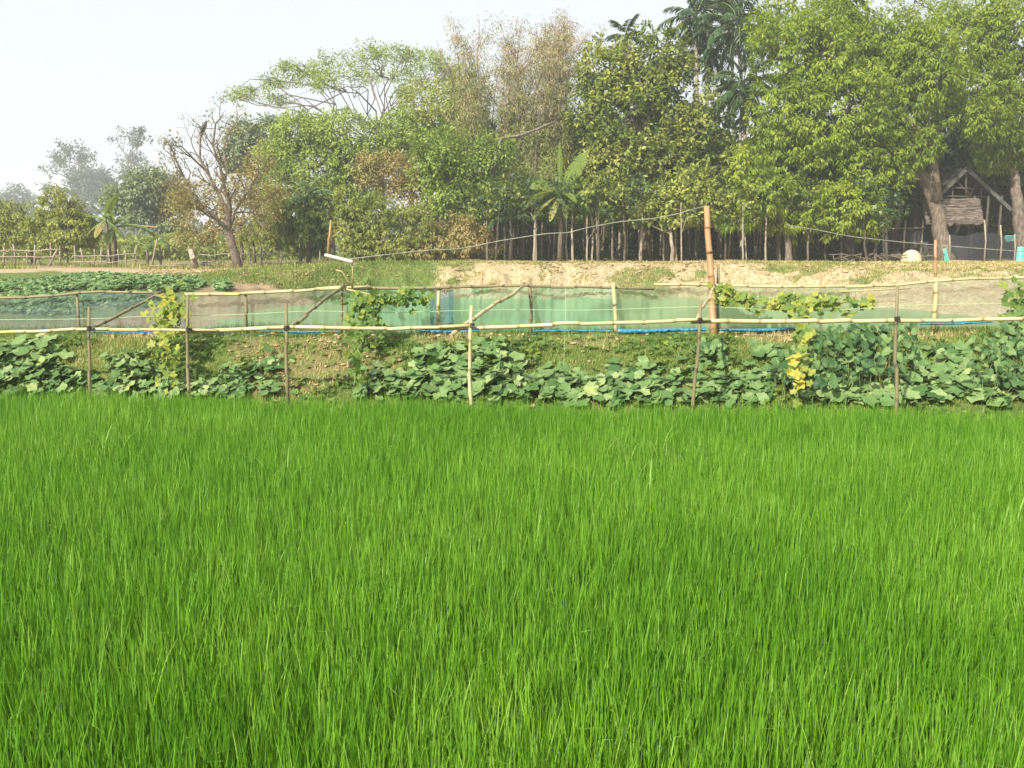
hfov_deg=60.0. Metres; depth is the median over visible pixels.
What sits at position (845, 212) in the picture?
slender tree
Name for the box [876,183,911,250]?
slender tree
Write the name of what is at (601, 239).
slender tree
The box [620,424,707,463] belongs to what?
weed tuft
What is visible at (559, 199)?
slender tree
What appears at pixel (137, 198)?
tree
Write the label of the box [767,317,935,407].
bean bush
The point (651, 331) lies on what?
blue hem
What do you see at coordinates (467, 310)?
rope
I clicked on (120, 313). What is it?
bamboo brace
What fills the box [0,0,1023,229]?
sky
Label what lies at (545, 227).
bamboo clump
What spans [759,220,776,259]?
slender tree
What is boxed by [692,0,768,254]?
areca palm
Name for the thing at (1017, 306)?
gourd vine
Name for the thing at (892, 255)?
brushwood heap
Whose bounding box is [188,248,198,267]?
tree stump
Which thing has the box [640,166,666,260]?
slender tree
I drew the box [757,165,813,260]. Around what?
slender tree
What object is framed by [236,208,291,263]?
broadleaf tree
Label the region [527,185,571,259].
slender tree
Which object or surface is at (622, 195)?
slender tree
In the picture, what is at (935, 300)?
wooden stake
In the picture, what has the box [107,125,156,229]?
tree
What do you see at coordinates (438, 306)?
wooden stake
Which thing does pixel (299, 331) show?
blue hem
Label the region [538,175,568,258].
slender tree
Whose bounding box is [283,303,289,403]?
wooden stake
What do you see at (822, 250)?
slender tree
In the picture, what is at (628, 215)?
slender tree
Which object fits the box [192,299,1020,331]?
pond water
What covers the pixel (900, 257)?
brushwood heap
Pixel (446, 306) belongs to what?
net
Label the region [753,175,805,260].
slender tree
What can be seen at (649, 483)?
weed tuft
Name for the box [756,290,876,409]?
gourd vine
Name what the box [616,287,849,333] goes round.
net
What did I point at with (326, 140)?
broadleaf tree
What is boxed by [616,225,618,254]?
slender tree
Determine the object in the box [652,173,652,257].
slender tree
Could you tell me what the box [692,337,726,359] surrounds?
bean bush
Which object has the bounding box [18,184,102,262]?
broadleaf tree
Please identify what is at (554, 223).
slender tree
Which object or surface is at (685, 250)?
slender tree
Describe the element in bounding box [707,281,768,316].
gourd vine
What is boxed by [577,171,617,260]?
slender tree
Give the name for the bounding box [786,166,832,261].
slender tree
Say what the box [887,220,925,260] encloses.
stick fence
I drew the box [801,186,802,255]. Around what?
slender tree
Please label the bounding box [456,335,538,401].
pumpkin plant
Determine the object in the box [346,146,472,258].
dry tree
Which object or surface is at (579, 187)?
slender tree
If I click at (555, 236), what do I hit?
slender tree
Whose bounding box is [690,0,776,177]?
areca palm
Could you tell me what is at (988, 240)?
net fence
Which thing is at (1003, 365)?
bean bush
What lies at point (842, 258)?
brushwood heap
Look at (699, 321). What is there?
wooden stake
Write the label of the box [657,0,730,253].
areca palm
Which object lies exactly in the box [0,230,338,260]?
hedge undergrowth
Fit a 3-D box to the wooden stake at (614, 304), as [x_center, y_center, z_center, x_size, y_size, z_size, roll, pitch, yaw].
[1.265,-0.874,10.901,0.104,0.747,0.060,0,9,0]
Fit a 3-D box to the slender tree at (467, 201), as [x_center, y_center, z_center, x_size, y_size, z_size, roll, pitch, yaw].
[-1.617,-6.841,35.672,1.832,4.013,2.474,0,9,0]
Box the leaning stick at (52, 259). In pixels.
[48,250,57,266]
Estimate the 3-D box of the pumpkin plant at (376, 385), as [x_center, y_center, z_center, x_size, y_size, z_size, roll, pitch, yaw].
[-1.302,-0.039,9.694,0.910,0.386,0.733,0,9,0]
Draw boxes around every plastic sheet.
[943,249,949,261]
[1016,247,1023,260]
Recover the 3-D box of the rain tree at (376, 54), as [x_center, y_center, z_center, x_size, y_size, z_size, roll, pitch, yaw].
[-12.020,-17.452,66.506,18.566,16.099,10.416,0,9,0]
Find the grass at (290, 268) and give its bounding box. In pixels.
[0,253,1023,423]
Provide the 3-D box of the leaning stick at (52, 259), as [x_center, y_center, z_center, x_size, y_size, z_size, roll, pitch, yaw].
[-18.450,-5.060,35.643,0.439,0.678,0.099,0,9,0]
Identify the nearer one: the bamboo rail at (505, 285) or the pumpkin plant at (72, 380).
the pumpkin plant at (72, 380)
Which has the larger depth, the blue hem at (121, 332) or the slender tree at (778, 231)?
the slender tree at (778, 231)
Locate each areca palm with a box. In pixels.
[605,14,644,239]
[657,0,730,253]
[672,21,741,257]
[685,0,726,255]
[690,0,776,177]
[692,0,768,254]
[708,57,776,258]
[814,0,869,109]
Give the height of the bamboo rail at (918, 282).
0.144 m
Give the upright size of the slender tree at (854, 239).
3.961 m
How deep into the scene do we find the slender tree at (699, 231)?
36.20 m
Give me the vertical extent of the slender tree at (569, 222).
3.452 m
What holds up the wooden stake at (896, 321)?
on the ground at (962, 297)
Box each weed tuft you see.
[50,427,127,457]
[240,447,306,483]
[557,459,744,495]
[602,435,645,467]
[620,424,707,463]
[973,498,1023,534]
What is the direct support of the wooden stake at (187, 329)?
on the ground at (962, 297)
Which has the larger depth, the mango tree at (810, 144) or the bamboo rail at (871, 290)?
the mango tree at (810, 144)
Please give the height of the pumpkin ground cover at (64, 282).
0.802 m
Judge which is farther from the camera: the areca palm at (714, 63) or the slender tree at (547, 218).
the areca palm at (714, 63)
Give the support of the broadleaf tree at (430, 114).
on the ground at (962, 297)
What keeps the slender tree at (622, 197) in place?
on the ground at (962, 297)
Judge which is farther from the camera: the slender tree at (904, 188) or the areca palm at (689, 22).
the areca palm at (689, 22)
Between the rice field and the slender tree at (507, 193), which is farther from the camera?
the slender tree at (507, 193)
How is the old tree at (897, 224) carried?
on the ground at (962, 297)
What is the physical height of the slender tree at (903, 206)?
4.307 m
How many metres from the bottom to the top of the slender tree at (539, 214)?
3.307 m
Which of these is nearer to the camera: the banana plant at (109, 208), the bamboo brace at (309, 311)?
the bamboo brace at (309, 311)
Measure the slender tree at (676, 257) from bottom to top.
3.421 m
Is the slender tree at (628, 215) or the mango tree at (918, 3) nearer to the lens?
the slender tree at (628, 215)
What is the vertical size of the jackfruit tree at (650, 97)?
10.123 m
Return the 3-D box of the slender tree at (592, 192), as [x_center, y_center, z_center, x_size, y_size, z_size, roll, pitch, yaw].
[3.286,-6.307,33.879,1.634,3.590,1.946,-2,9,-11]
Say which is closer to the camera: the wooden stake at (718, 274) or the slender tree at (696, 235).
the wooden stake at (718, 274)
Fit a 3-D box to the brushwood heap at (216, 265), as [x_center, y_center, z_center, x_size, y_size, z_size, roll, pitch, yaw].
[-12.135,-4.729,35.382,1.904,0.364,1.291,2,9,14]
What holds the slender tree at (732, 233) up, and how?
on the ground at (962, 297)
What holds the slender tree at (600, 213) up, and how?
on the ground at (962, 297)
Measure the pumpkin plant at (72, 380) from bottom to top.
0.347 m
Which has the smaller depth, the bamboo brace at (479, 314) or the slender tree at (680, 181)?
the bamboo brace at (479, 314)
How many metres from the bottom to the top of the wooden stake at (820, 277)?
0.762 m
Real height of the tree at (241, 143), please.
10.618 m
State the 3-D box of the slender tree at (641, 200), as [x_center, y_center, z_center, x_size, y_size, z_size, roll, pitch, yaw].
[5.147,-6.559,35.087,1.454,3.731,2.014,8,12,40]
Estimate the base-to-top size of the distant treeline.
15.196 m
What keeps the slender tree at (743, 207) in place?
on the ground at (962, 297)
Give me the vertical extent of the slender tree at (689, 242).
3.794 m
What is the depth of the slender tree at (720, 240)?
39.31 m
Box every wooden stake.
[76,294,80,332]
[86,306,91,396]
[185,295,191,396]
[244,295,248,333]
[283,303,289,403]
[340,283,342,332]
[436,283,440,333]
[467,305,474,404]
[480,272,482,288]
[528,278,532,332]
[611,282,617,331]
[690,300,701,413]
[716,266,719,283]
[819,271,821,331]
[893,286,900,415]
[931,277,938,329]
[933,240,937,296]
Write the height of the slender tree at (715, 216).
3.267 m
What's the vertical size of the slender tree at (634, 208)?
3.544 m
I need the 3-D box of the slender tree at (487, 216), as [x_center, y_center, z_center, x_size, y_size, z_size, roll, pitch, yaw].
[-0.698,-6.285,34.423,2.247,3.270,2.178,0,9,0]
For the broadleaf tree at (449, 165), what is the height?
5.842 m
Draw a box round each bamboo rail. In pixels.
[0,290,162,298]
[0,327,217,333]
[184,324,468,333]
[185,285,341,295]
[319,285,369,289]
[345,288,379,296]
[352,284,653,289]
[424,318,709,329]
[654,283,844,287]
[691,316,1023,323]
[839,288,909,291]
[845,276,1023,287]
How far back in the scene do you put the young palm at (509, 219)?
34.82 m
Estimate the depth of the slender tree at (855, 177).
34.36 m
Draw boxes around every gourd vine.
[140,279,197,393]
[341,276,435,388]
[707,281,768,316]
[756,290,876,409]
[997,275,1023,333]
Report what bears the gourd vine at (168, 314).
on the ground at (962, 297)
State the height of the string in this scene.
0.783 m
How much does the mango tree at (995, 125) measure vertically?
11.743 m
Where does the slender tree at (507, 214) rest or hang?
on the ground at (962, 297)
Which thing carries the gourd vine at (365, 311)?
on the ground at (962, 297)
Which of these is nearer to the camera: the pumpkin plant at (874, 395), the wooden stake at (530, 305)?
the pumpkin plant at (874, 395)
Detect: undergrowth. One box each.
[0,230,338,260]
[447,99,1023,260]
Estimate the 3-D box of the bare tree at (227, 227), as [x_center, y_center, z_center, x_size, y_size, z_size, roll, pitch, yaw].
[-10.621,-7.308,32.746,5.461,6.541,4.418,0,9,0]
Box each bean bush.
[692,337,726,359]
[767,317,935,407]
[965,322,1023,409]
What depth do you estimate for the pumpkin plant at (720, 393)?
9.49 m
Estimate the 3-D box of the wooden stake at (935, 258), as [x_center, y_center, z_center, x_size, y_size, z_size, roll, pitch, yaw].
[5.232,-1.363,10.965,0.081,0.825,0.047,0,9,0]
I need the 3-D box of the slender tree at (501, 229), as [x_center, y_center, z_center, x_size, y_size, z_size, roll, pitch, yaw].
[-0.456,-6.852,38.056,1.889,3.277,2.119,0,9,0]
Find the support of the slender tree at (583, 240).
on the ground at (962, 297)
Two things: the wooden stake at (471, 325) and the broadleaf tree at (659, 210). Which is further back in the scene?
the broadleaf tree at (659, 210)
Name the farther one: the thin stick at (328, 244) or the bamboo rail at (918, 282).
the thin stick at (328, 244)
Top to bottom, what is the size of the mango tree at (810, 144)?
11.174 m
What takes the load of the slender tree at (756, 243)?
on the ground at (962, 297)
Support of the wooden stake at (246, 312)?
on the ground at (962, 297)
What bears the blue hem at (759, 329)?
on the ground at (962, 297)
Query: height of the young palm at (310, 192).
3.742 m
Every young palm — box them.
[272,173,336,262]
[482,203,533,260]
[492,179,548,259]
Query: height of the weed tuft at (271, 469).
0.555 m
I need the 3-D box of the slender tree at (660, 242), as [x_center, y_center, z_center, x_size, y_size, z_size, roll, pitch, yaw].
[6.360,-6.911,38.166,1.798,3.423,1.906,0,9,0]
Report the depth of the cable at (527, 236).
10.85 m
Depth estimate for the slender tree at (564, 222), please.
36.47 m
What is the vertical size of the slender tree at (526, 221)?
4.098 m
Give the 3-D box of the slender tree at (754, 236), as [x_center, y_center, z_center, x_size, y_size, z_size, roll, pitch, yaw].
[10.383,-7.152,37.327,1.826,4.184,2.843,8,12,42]
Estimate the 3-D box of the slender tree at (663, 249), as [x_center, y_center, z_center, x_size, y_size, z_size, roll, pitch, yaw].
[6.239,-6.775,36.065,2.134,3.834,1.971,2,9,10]
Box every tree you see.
[0,182,39,212]
[0,198,35,263]
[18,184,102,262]
[34,135,97,191]
[60,163,121,219]
[95,164,198,236]
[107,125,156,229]
[151,91,302,267]
[163,147,296,262]
[213,111,298,240]
[216,36,472,240]
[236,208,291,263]
[248,103,424,260]
[261,187,339,263]
[322,184,443,261]
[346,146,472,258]
[380,63,497,242]
[402,117,554,259]
[406,210,506,260]
[447,168,493,229]
[447,183,510,259]
[466,180,521,260]
[473,161,525,260]
[474,213,495,238]
[479,173,530,260]
[480,187,527,253]
[492,173,520,216]
[494,200,518,257]
[502,223,517,257]
[505,177,560,260]
[506,176,564,260]
[507,166,542,259]
[508,162,532,257]
[515,171,527,258]
[522,188,565,259]
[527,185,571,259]
[528,202,567,259]
[533,214,556,258]
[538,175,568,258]
[538,180,583,260]
[540,179,570,240]
[541,171,585,260]
[546,167,574,260]
[547,169,608,259]
[548,181,614,260]
[548,182,588,258]
[548,186,589,224]
[563,19,740,259]
[564,157,619,259]
[568,163,741,260]
[576,169,621,261]
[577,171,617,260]
[580,182,585,258]
[581,185,590,258]
[582,173,658,260]
[588,176,642,261]
[589,171,639,259]
[593,169,641,227]
[596,174,604,259]
[601,183,645,260]
[601,217,602,258]
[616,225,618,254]
[618,186,629,256]
[619,172,667,261]
[625,179,667,260]
[625,180,638,258]
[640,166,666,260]
[640,184,672,260]
[641,169,689,260]
[642,170,722,261]
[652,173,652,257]
[653,181,672,248]
[653,182,661,259]
[655,157,706,259]
[656,197,722,260]
[671,173,713,260]
[676,164,715,259]
[692,184,716,258]
[694,186,719,260]
[699,177,766,260]
[700,184,733,259]
[714,194,729,257]
[715,140,894,260]
[715,180,753,259]
[715,186,735,258]
[718,165,748,260]
[718,165,772,259]
[725,175,764,259]
[739,187,758,259]
[742,0,984,260]
[742,166,755,253]
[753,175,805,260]
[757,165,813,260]
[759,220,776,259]
[767,236,769,259]
[771,189,807,260]
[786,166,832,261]
[792,178,817,260]
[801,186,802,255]
[805,178,827,260]
[809,172,841,260]
[812,168,883,260]
[813,168,831,260]
[814,232,815,258]
[816,234,818,259]
[819,180,851,260]
[828,174,888,258]
[832,170,883,261]
[833,172,892,261]
[845,170,907,261]
[849,170,856,257]
[856,174,919,260]
[859,184,910,261]
[869,179,907,258]
[873,154,948,241]
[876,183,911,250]
[879,166,920,244]
[883,0,1023,114]
[888,80,1023,235]
[918,0,1023,260]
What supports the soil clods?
on the ground at (962, 297)
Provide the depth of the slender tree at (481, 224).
34.56 m
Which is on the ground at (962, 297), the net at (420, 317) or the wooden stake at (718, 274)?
the wooden stake at (718, 274)
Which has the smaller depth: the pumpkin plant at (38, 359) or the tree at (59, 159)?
the pumpkin plant at (38, 359)
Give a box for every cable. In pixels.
[350,206,703,258]
[787,225,1023,251]
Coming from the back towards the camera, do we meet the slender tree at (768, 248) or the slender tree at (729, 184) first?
the slender tree at (768, 248)
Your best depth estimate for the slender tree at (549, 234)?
38.43 m
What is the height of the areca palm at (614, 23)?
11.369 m
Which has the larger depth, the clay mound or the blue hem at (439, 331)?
the clay mound
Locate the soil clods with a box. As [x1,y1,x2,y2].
[133,260,1023,298]
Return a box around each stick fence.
[0,242,60,265]
[72,246,137,266]
[150,244,332,266]
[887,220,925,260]
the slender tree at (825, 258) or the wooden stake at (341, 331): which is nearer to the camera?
the wooden stake at (341, 331)
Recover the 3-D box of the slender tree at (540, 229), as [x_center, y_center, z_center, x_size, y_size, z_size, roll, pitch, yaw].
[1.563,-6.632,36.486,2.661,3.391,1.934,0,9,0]
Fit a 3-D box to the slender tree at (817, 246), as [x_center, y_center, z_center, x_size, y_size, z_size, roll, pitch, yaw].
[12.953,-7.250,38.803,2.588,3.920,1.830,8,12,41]
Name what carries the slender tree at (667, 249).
on the ground at (962, 297)
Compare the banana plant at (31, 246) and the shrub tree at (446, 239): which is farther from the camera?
the banana plant at (31, 246)
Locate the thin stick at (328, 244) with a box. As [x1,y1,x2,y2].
[326,220,331,259]
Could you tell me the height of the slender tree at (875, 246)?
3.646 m
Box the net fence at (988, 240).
[949,220,1016,260]
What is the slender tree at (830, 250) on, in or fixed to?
on the ground at (962, 297)
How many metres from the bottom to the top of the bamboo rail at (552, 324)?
0.156 m
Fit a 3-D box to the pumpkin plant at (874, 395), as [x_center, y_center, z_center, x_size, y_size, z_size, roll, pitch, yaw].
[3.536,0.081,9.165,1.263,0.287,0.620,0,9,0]
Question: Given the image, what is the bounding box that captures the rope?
[0,303,1001,319]
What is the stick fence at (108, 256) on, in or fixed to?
on the ground at (962, 297)
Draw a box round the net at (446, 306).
[430,289,452,325]
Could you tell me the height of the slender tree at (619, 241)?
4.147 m
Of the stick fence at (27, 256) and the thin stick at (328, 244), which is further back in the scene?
the stick fence at (27, 256)
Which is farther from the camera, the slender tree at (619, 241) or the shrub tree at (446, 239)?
the slender tree at (619, 241)
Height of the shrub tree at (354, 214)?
3.260 m
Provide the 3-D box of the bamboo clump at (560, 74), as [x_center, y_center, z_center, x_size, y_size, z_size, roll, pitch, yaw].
[0.318,-11.615,41.030,7.654,11.859,7.752,2,9,15]
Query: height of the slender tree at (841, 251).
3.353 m
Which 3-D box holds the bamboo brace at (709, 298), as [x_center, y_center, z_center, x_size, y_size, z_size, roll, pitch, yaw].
[2.130,-0.908,9.688,0.063,0.246,2.432,3,9,17]
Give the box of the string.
[563,287,565,367]
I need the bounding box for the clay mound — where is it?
[900,250,921,261]
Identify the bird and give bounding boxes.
[199,121,207,133]
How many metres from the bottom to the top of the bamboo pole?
1.696 m
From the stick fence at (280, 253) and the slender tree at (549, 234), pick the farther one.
the slender tree at (549, 234)
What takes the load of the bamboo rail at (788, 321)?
attached to the wooden stake at (896, 321)
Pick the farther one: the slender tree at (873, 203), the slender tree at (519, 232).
the slender tree at (519, 232)
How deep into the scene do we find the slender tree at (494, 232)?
37.39 m
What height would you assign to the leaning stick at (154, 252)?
1.057 m
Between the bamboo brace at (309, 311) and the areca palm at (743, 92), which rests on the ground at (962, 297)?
the areca palm at (743, 92)
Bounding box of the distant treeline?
[0,206,447,249]
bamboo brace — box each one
[90,290,163,330]
[288,284,344,329]
[451,285,523,335]
[695,285,714,320]
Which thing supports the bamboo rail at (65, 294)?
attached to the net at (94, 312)
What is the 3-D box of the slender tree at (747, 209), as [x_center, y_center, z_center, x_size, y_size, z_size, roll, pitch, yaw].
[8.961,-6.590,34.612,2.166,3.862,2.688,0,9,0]
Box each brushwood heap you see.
[177,261,230,267]
[829,253,852,261]
[836,252,932,261]
[872,251,943,260]
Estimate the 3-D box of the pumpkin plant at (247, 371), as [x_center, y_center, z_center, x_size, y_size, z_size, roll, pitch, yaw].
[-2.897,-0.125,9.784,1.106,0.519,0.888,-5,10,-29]
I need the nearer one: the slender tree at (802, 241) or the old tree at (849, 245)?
the old tree at (849, 245)
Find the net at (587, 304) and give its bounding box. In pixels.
[453,288,615,331]
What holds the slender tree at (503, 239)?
on the ground at (962, 297)
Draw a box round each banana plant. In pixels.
[15,217,40,262]
[77,193,124,265]
[81,200,155,264]
[127,235,168,263]
[141,230,175,264]
[523,140,593,260]
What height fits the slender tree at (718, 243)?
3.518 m
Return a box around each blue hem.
[90,331,152,333]
[260,330,339,332]
[420,330,479,332]
[531,329,611,332]
[618,328,705,333]
[720,327,794,331]
[919,321,991,324]
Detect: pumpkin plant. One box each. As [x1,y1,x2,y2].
[0,333,82,396]
[28,370,133,402]
[100,349,161,388]
[105,368,254,401]
[194,344,296,396]
[350,360,431,400]
[393,340,497,399]
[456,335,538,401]
[519,361,617,406]
[576,355,715,408]
[671,338,763,403]
[707,338,793,406]
[789,375,915,406]
[883,339,994,407]
[950,371,1023,407]
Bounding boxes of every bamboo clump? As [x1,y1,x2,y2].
[424,82,526,258]
[432,6,602,258]
[497,124,623,259]
[556,22,711,257]
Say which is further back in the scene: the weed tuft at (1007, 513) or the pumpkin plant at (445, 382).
the pumpkin plant at (445, 382)
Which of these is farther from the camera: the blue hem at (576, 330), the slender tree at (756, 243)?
the slender tree at (756, 243)
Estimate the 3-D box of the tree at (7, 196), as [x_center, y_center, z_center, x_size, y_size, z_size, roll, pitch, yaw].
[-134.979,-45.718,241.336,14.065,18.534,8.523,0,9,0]
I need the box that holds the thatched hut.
[894,167,1012,259]
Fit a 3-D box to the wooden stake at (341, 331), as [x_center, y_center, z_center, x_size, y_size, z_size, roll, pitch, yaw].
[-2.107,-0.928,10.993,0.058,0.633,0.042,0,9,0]
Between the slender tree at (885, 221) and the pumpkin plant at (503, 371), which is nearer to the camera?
the pumpkin plant at (503, 371)
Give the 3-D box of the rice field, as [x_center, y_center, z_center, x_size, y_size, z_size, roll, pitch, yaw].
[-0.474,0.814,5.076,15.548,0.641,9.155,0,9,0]
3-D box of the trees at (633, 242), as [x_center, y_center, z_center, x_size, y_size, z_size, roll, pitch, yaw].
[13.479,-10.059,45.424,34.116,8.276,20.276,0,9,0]
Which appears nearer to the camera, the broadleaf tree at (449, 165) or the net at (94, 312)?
the net at (94, 312)
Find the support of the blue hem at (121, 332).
on the ground at (962, 297)
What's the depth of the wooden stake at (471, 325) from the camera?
8.84 m
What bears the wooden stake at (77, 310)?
on the ground at (962, 297)
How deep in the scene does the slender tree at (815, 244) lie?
39.84 m
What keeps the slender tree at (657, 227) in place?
on the ground at (962, 297)
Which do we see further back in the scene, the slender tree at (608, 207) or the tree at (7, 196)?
the tree at (7, 196)
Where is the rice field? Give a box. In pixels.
[0,382,1023,767]
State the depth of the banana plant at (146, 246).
38.00 m
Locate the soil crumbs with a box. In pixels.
[11,329,1019,411]
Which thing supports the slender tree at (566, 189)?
on the ground at (962, 297)
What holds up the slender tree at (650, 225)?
on the ground at (962, 297)
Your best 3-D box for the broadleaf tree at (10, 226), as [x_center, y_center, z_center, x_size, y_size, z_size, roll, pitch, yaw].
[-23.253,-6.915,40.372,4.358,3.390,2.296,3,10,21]
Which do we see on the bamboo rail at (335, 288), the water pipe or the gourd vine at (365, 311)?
the water pipe
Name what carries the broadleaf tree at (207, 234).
on the ground at (962, 297)
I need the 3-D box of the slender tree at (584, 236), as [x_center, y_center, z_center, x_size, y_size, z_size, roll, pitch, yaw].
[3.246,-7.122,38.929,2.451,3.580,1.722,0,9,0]
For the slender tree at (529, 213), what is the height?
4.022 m
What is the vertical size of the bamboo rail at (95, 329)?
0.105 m
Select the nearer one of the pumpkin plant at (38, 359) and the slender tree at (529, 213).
the pumpkin plant at (38, 359)
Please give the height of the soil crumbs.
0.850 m
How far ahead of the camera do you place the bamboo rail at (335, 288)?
10.84 m
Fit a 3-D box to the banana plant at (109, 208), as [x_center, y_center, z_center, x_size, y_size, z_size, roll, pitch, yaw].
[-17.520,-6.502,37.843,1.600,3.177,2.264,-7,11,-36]
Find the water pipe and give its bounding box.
[324,253,353,287]
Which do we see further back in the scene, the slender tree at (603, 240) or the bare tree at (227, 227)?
the slender tree at (603, 240)
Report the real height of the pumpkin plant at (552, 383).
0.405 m
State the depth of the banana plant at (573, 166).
34.00 m
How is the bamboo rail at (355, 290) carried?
attached to the bamboo rail at (335, 288)
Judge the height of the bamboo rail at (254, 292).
0.138 m
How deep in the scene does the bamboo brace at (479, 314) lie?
9.77 m
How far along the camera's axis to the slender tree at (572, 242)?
34.50 m
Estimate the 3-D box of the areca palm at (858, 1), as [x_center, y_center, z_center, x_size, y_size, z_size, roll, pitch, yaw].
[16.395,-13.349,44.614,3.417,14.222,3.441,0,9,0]
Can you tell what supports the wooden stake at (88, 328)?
on the ground at (962, 297)
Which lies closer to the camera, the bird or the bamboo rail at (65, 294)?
the bamboo rail at (65, 294)
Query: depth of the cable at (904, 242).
12.34 m
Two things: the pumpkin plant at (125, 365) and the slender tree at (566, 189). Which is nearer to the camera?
the pumpkin plant at (125, 365)
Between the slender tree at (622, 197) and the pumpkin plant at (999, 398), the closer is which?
the pumpkin plant at (999, 398)
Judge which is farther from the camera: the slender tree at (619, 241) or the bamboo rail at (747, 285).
the slender tree at (619, 241)
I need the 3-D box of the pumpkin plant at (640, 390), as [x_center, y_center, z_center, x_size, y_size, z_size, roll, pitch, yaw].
[1.474,-0.014,9.464,1.375,0.486,1.040,4,10,23]
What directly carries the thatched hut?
on the ground at (962, 297)
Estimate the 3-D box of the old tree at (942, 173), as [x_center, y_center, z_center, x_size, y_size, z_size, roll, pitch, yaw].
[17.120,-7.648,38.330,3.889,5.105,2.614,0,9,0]
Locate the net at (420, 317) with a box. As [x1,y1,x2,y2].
[347,289,433,332]
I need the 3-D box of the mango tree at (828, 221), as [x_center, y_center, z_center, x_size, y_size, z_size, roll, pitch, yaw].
[11.383,-7.048,34.797,7.140,4.849,3.681,0,9,0]
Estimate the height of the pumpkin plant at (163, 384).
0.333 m
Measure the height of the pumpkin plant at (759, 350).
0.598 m
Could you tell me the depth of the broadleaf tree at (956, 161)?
42.08 m
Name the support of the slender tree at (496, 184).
on the ground at (962, 297)
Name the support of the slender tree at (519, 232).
on the ground at (962, 297)
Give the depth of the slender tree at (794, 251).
36.37 m
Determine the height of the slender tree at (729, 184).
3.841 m
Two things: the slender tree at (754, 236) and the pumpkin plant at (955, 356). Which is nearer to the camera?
the pumpkin plant at (955, 356)
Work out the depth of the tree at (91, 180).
203.42 m
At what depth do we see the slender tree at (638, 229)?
37.47 m
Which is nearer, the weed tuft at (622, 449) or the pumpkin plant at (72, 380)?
the weed tuft at (622, 449)
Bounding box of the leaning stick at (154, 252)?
[151,239,157,264]
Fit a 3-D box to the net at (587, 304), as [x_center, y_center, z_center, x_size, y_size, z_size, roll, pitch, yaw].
[0.272,-0.901,11.090,2.131,0.610,0.151,0,9,0]
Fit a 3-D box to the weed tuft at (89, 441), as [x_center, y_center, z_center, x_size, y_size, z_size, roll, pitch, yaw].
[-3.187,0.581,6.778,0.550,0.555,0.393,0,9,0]
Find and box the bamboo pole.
[704,206,716,333]
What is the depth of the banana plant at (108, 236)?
38.30 m
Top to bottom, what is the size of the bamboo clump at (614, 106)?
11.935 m
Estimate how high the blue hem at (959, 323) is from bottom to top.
0.047 m
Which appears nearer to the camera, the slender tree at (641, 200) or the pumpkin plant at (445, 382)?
the pumpkin plant at (445, 382)
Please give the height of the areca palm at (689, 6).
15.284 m
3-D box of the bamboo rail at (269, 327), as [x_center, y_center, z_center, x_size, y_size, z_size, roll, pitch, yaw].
[-1.898,-0.558,9.017,3.028,0.137,0.069,1,9,7]
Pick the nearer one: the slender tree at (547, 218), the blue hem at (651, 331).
the blue hem at (651, 331)
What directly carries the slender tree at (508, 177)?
on the ground at (962, 297)
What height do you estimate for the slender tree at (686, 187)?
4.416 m
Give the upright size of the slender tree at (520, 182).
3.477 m
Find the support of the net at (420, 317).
hanging from the bamboo rail at (505, 285)
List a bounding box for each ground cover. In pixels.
[0,271,233,315]
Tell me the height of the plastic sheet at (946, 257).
0.595 m
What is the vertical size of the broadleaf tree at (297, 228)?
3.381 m
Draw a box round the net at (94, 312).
[0,293,180,332]
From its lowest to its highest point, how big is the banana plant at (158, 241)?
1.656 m
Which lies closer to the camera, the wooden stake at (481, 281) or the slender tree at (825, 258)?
the wooden stake at (481, 281)
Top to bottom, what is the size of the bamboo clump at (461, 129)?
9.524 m
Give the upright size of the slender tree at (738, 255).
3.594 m
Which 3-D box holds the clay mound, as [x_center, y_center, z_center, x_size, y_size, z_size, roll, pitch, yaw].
[15.166,-4.834,33.656,0.771,0.518,0.698,0,9,0]
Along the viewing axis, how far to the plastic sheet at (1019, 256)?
36.21 m
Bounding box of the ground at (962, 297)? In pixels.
[0,249,1023,734]

